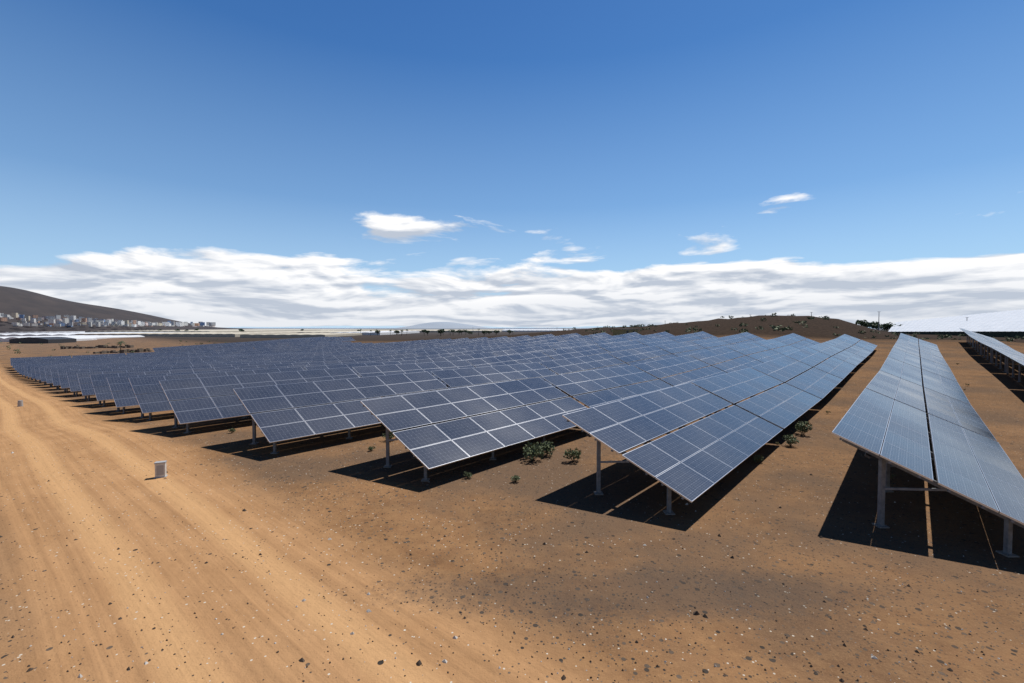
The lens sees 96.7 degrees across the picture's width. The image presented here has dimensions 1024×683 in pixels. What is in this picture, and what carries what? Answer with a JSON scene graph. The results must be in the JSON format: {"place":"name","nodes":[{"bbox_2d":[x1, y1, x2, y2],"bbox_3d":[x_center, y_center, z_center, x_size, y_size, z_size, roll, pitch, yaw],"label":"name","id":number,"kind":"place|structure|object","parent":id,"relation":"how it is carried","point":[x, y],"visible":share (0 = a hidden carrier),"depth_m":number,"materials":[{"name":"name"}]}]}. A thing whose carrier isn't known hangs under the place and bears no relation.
{"place":"outdoors","nodes":[
{"label":"outdoors","id":0,"kind":"place"},
{"bbox_2d":[0,286,227,331],"bbox_3d":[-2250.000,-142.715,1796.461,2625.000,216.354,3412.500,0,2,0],"label":"hill","id":1,"kind":"structure","parent":0,"point":[22,302],"depth_m":1726.28,"materials":[{"name":"soil"}]},
{"bbox_2d":[0,313,215,326],"bbox_3d":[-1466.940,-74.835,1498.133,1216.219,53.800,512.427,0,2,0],"label":"town","id":2,"kind":"object","parent":1,"relation":"on","point":[67,320],"visible":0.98,"depth_m":1350.15},
{"bbox_2d":[244,328,347,328],"bbox_3d":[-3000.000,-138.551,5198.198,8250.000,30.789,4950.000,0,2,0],"label":"land","id":3,"kind":"structure","parent":0,"point":[295,328],"depth_m":4845.03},
{"bbox_2d":[390,322,495,328],"bbox_3d":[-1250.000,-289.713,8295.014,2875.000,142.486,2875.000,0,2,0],"label":"hill","id":4,"kind":"structure","parent":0,"point":[441,325],"depth_m":7742.68,"materials":[{"name":"grey"}]},
{"bbox_2d":[0,315,1023,682],"bbox_3d":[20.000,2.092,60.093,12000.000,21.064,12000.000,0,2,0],"label":"ground","id":5,"kind":"structure","parent":0,"point":[164,553],"depth_m":9.50,"materials":[{"name":"brown soil"}]},
{"bbox_2d":[17,400,167,478],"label":"markers","id":6,"kind":"object","parent":5,"relation":"on","point":[160,469],"visible":0.93,"depth_m":14.43,"materials":[{"name":"grey concrete"}]},
{"bbox_2d":[60,345,151,353],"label":"stone walls","id":7,"kind":"structure","parent":5,"relation":"on","point":[112,351],"depth_m":297.59,"materials":[{"name":"brown stone"}]},
{"bbox_2d":[0,420,1022,682],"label":"stones","id":8,"kind":"object","parent":5,"relation":"on","point":[522,626],"visible":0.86,"depth_m":7.28,"materials":[{"name":"brown stone"}]},
{"bbox_2d":[0,309,1023,343],"bbox_3d":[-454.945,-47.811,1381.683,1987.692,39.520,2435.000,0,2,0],"label":"greenhouses","id":9,"kind":"object","parent":5,"relation":"on","point":[1009,324],"visible":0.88,"depth_m":481.12,"materials":[{"name":"plastic"}]},
{"bbox_2d":[6,313,1023,480],"bbox_3d":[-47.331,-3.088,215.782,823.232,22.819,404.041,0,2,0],"label":"scrub","id":10,"kind":"object","parent":5,"relation":"on","point":[799,426],"visible":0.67,"depth_m":19.99,"materials":[{"name":"green plant"}]},
{"bbox_2d":[15,329,1023,557],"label":"support posts","id":11,"kind":"object","parent":5,"relation":"on","point":[884,465],"visible":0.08,"depth_m":13.02,"materials":[{"name":"metal"}]},
{"bbox_2d":[10,328,1023,524],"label":"solar panels","id":12,"kind":"object","parent":11,"relation":"on","point":[291,389],"visible":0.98,"depth_m":22.07,"materials":[{"name":"blue glass"}]},
{"bbox_2d":[102,312,968,335],"bbox_3d":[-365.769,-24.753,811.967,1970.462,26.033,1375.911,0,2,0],"label":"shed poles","id":13,"kind":"object","parent":5,"relation":"on","point":[619,331],"visible":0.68,"depth_m":126.39,"materials":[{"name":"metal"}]},
{"bbox_2d":[120,325,957,481],"bbox_3d":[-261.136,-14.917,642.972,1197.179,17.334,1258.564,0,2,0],"label":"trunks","id":14,"kind":"object","parent":5,"relation":"on","point":[509,333],"visible":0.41,"depth_m":342.82,"materials":[{"name":"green plant"}]},
{"bbox_2d":[116,328,512,346],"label":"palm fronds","id":15,"kind":"object","parent":14,"relation":"attached to","point":[120,342],"visible":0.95,"depth_m":236.20,"materials":[{"name":"green plant"}]},
{"bbox_2d":[157,320,900,333],"bbox_3d":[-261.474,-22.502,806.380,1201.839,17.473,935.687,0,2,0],"label":"tree foliage","id":16,"kind":"object","parent":14,"relation":"on","point":[872,324],"visible":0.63,"depth_m":620.52,"materials":[{"name":"green plant"}]},
{"bbox_2d":[776,363,968,478],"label":"dry weeds","id":17,"kind":"object","parent":5,"relation":"on","point":[891,475],"visible":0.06,"depth_m":18.27,"materials":[{"name":"brown plant"}]},
{"bbox_2d":[0,0,1023,327],"label":"sky","id":18,"kind":"structure","parent":0,"point":[227,163],"materials":[{"name":"blue"}]},
{"bbox_2d":[538,327,596,328],"bbox_3d":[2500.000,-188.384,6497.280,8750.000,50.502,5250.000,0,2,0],"label":"land","id":19,"kind":"structure","parent":0,"point":[564,328],"depth_m":5961.32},
{"bbox_2d":[348,328,882,328],"bbox_3d":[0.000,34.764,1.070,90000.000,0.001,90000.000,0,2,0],"label":"sea","id":20,"kind":"structure","parent":0,"point":[496,328],"depth_m":15840.07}
]}

